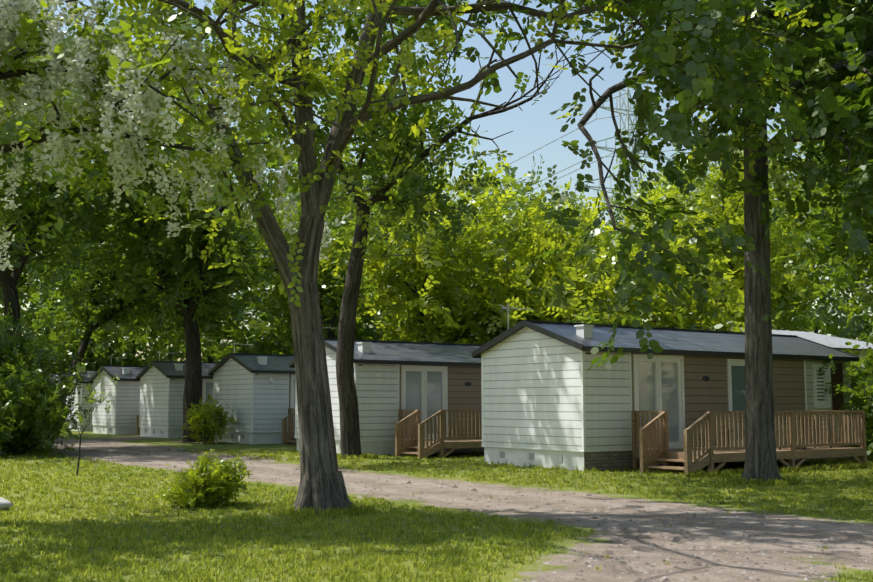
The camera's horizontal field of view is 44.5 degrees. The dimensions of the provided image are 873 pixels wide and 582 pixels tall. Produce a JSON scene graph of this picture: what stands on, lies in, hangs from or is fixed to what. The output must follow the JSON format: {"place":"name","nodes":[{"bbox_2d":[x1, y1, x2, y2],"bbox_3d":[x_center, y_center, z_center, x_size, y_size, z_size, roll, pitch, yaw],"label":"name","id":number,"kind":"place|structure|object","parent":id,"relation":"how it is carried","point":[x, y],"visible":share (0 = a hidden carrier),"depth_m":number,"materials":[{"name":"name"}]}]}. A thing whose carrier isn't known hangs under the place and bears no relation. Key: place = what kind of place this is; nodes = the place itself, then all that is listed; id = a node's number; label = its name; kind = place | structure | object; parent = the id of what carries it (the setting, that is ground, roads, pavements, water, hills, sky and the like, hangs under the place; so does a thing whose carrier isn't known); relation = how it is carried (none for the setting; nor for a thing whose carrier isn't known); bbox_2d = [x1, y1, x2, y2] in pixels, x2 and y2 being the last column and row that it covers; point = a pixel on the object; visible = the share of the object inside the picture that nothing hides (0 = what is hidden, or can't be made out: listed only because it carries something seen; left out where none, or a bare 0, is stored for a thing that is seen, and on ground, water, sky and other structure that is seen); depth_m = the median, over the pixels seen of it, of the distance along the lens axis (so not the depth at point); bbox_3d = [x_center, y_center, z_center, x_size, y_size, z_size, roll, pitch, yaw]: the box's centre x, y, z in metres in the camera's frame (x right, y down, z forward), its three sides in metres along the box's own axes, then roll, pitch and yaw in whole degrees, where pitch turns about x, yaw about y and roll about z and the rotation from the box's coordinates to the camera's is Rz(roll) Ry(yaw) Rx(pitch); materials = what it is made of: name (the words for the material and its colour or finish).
{"place":"outdoors","nodes":[
{"label":"outdoors","id":0,"kind":"place"},
{"bbox_2d":[0,0,364,306],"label":"acacia tree","id":1,"kind":"object","parent":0,"point":[12,8],"depth_m":13.49,"materials":[{"name":"green plant"}]},
{"bbox_2d":[0,429,872,581],"bbox_3d":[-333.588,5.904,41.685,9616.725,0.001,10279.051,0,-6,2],"label":"ground","id":2,"kind":"structure","parent":0,"point":[566,569],"depth_m":13.36,"materials":[{"name":"green plant"}]},
{"bbox_2d":[0,497,12,509],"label":"rock","id":3,"kind":"object","parent":2,"relation":"on","point":[5,503],"visible":0.81,"depth_m":14.55,"materials":[{"name":"white stone"}]},
{"bbox_2d":[0,315,74,454],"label":"bush","id":4,"kind":"object","parent":2,"relation":"on","point":[51,438],"depth_m":32.11,"materials":[{"name":"green plant"}]},
{"bbox_2d":[0,369,90,456],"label":"bush","id":5,"kind":"object","parent":2,"relation":"on","point":[57,404],"depth_m":29.99,"materials":[{"name":"green plant"}]},
{"bbox_2d":[0,311,100,453],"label":"bush","id":6,"kind":"object","parent":2,"relation":"on","point":[27,337],"depth_m":31.25,"materials":[{"name":"green plant"}]},
{"bbox_2d":[38,366,64,400],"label":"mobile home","id":7,"kind":"object","parent":2,"relation":"on","point":[55,374],"visible":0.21,"depth_m":65.98,"materials":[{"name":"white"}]},
{"bbox_2d":[59,362,96,430],"bbox_3d":[-17.028,6.093,62.342,8.834,4.013,4.202,4,-7,-34],"label":"mobile home","id":8,"kind":"object","parent":2,"relation":"on","point":[83,390],"visible":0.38,"depth_m":58.60,"materials":[{"name":"white"}]},
{"bbox_2d":[0,104,168,331],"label":"tree","id":9,"kind":"object","parent":2,"relation":"on","point":[21,283],"depth_m":46.88,"materials":[{"name":"green plant"}]},
{"bbox_2d":[53,363,119,475],"bbox_3d":[-7.185,2.663,22.173,1.294,2.362,1.214,5,-8,-38],"label":"sapling","id":10,"kind":"object","parent":2,"relation":"on","point":[87,387],"depth_m":22.12,"materials":[{"name":"green plant"}]},
{"bbox_2d":[1,317,185,372],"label":"tree","id":11,"kind":"object","parent":2,"relation":"on","point":[127,360],"depth_m":72.18,"materials":[{"name":"green plant"}]},
{"bbox_2d":[0,7,188,448],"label":"tree","id":12,"kind":"object","parent":2,"relation":"on","point":[83,221],"depth_m":35.46,"materials":[{"name":"green plant"}]},
{"bbox_2d":[89,356,145,434],"bbox_3d":[-12.633,5.337,55.086,8.834,4.051,6.207,4,-7,-34],"label":"mobile home","id":13,"kind":"object","parent":2,"relation":"on","point":[121,417],"visible":0.23,"depth_m":52.49,"materials":[{"name":"white"}]},
{"bbox_2d":[41,129,272,360],"bbox_3d":[-16.253,-0.102,63.998,15.293,16.928,18.659,0,-6,2],"label":"tree","id":14,"kind":"object","parent":2,"relation":"on","point":[156,305],"depth_m":62.01,"materials":[{"name":"green plant"}]},
{"bbox_2d":[27,119,287,426],"bbox_3d":[-16.576,-1.462,61.255,18.012,19.084,13.314,-3,-7,24],"label":"tree","id":15,"kind":"object","parent":2,"relation":"on","point":[71,309],"depth_m":59.66,"materials":[{"name":"green plant"}]},
{"bbox_2d":[0,24,347,441],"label":"tree","id":16,"kind":"object","parent":2,"relation":"on","point":[141,251],"depth_m":40.28,"materials":[{"name":"green plant"}]},
{"bbox_2d":[136,351,217,437],"bbox_3d":[-8.681,4.752,49.607,8.834,4.051,6.207,4,-7,-34],"label":"mobile home","id":17,"kind":"object","parent":2,"relation":"on","point":[161,398],"visible":0.23,"depth_m":47.44,"materials":[{"name":"white"}]},
{"bbox_2d":[156,466,221,507],"bbox_3d":[-3.487,2.844,15.123,0.954,0.732,0.882,0,-6,2],"label":"shrub","id":18,"kind":"object","parent":2,"relation":"on","point":[166,495],"depth_m":14.93,"materials":[{"name":"green plant"}]},
{"bbox_2d":[181,393,239,443],"bbox_3d":[-8.730,4.919,39.957,2.732,2.168,2.174,0,-6,2],"label":"shrub","id":19,"kind":"object","parent":2,"relation":"on","point":[211,425],"depth_m":39.79,"materials":[{"name":"green plant"}]},
{"bbox_2d":[171,449,254,509],"bbox_3d":[-3.145,2.776,15.196,1.199,0.990,1.412,0,-6,2],"label":"shrub","id":20,"kind":"object","parent":2,"relation":"on","point":[220,475],"depth_m":14.95,"materials":[{"name":"green plant"}]},
{"bbox_2d":[208,341,296,445],"bbox_3d":[-3.786,3.988,42.462,8.834,4.051,6.207,4,-7,-34],"label":"mobile home","id":21,"kind":"object","parent":2,"relation":"on","point":[255,393],"visible":0.33,"depth_m":39.97,"materials":[{"name":"white"}]},
{"bbox_2d":[158,147,430,348],"bbox_3d":[-7.656,-0.926,57.808,12.409,17.234,17.391,-5,-8,37],"label":"tree","id":22,"kind":"object","parent":2,"relation":"on","point":[328,304],"depth_m":55.65,"materials":[{"name":"green plant"}]},
{"bbox_2d":[261,124,441,336],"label":"tree","id":23,"kind":"object","parent":2,"relation":"on","point":[354,158],"depth_m":71.46,"materials":[{"name":"green plant"}]},
{"bbox_2d":[101,0,602,458],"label":"tree","id":24,"kind":"object","parent":2,"relation":"on","point":[414,187],"depth_m":28.75,"materials":[{"name":"green plant"}]},
{"bbox_2d":[288,327,483,458],"bbox_3d":[1.190,3.049,33.675,10.034,4.051,6.207,4,-7,-34],"label":"mobile home","id":25,"kind":"object","parent":2,"relation":"on","point":[421,400],"visible":0.42,"depth_m":31.10,"materials":[{"name":"white"}]},
{"bbox_2d":[0,0,866,514],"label":"tree","id":26,"kind":"object","parent":2,"relation":"on","point":[404,58],"depth_m":14.57,"materials":[{"name":"green plant"}]},
{"bbox_2d":[0,449,872,581],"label":"grass tufts","id":27,"kind":"object","parent":2,"relation":"on","point":[366,508],"visible":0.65,"depth_m":12.91,"materials":[{"name":"green plant"}]},
{"bbox_2d":[0,120,872,369],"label":"treeline","id":28,"kind":"object","parent":2,"relation":"on","point":[840,327],"depth_m":76.82,"materials":[{"name":"green plant"}]},
{"bbox_2d":[211,288,702,360],"bbox_3d":[-3.406,4.905,56.656,8.983,9.102,44.290,4,-7,-32],"label":"hedge behind homes","id":29,"kind":"object","parent":2,"relation":"on","point":[276,346],"depth_m":55.24,"materials":[{"name":"green plant"}]},
{"bbox_2d":[321,137,596,344],"bbox_3d":[0.793,-0.074,45.500,12.432,12.944,12.948,0,-6,2],"label":"tree","id":30,"kind":"object","parent":2,"relation":"on","point":[452,277],"depth_m":43.93,"materials":[{"name":"green plant"}]},
{"bbox_2d":[413,155,656,322],"bbox_3d":[5.384,0.038,60.139,15.258,15.812,13.597,0,-6,2],"label":"tree","id":31,"kind":"object","parent":2,"relation":"on","point":[507,178],"depth_m":59.13,"materials":[{"name":"green plant"}]},
{"bbox_2d":[323,0,872,484],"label":"tree","id":32,"kind":"object","parent":2,"relation":"on","point":[851,113],"depth_m":17.88,"materials":[{"name":"green plant"}]},
{"bbox_2d":[473,181,805,334],"bbox_3d":[7.937,0.571,44.072,13.502,11.388,12.991,0,-6,2],"label":"tree","id":33,"kind":"object","parent":2,"relation":"on","point":[599,289],"depth_m":42.39,"materials":[{"name":"green plant"}]},
{"bbox_2d":[471,304,866,475],"bbox_3d":[6.733,2.316,26.820,10.034,4.051,6.307,4,-7,-34],"label":"mobile home","id":34,"kind":"object","parent":2,"relation":"on","point":[549,400],"visible":0.92,"depth_m":24.76,"materials":[{"name":"white"}]},
{"bbox_2d":[601,121,840,331],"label":"tree","id":35,"kind":"object","parent":2,"relation":"on","point":[784,317],"depth_m":65.70,"materials":[{"name":"green plant"}]},
{"bbox_2d":[608,115,869,329],"bbox_3d":[15.837,-0.616,58.566,13.170,16.780,21.454,0,-6,2],"label":"tree","id":36,"kind":"object","parent":2,"relation":"on","point":[711,208],"depth_m":53.57,"materials":[{"name":"green plant"}]},
{"bbox_2d":[665,0,872,432],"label":"tree","id":37,"kind":"object","parent":2,"relation":"on","point":[851,258],"depth_m":32.90,"materials":[{"name":"green plant"}]},
{"bbox_2d":[672,324,872,389],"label":"sanitary block","id":38,"kind":"structure","parent":2,"relation":"on","point":[838,343],"depth_m":44.97,"materials":[{"name":"metal"}]},
{"bbox_2d":[675,307,872,456],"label":"hedge behind home","id":39,"kind":"object","parent":2,"relation":"on","point":[869,430],"visible":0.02,"depth_m":31.51,"materials":[{"name":"green plant"}]},
{"bbox_2d":[769,176,872,324],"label":"tree","id":40,"kind":"object","parent":2,"relation":"on","point":[858,291],"depth_m":48.93,"materials":[{"name":"green plant"}]},
{"bbox_2d":[769,144,872,330],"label":"tree","id":41,"kind":"object","parent":2,"relation":"on","point":[850,286],"depth_m":51.17,"materials":[{"name":"green plant"}]},
{"bbox_2d":[819,334,872,427],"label":"bush","id":42,"kind":"object","parent":2,"relation":"on","point":[863,383],"depth_m":27.71,"materials":[{"name":"green plant"}]},
{"bbox_2d":[856,359,872,401],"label":"bush","id":43,"kind":"object","parent":2,"relation":"on","point":[868,362],"visible":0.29,"depth_m":31.35,"materials":[{"name":"green plant"}]},
{"bbox_2d":[1,0,872,364],"label":"sky","id":44,"kind":"structure","parent":0,"point":[533,127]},
{"bbox_2d":[41,443,872,581],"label":"gravel track","id":45,"kind":"structure","parent":0,"point":[696,563],"depth_m":11.54,"materials":[{"name":"grey gravel"}]},
{"bbox_2d":[575,87,668,243],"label":"power pylon","id":46,"kind":"object","parent":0,"point":[628,95],"visible":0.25,"depth_m":129.50,"materials":[{"name":"grey metal"}]},
{"bbox_2d":[109,108,799,341],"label":"power lines","id":47,"kind":"object","parent":46,"relation":"attached to","point":[578,162],"visible":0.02,"depth_m":131.74,"materials":[{"name":"grey metal"}]}
]}

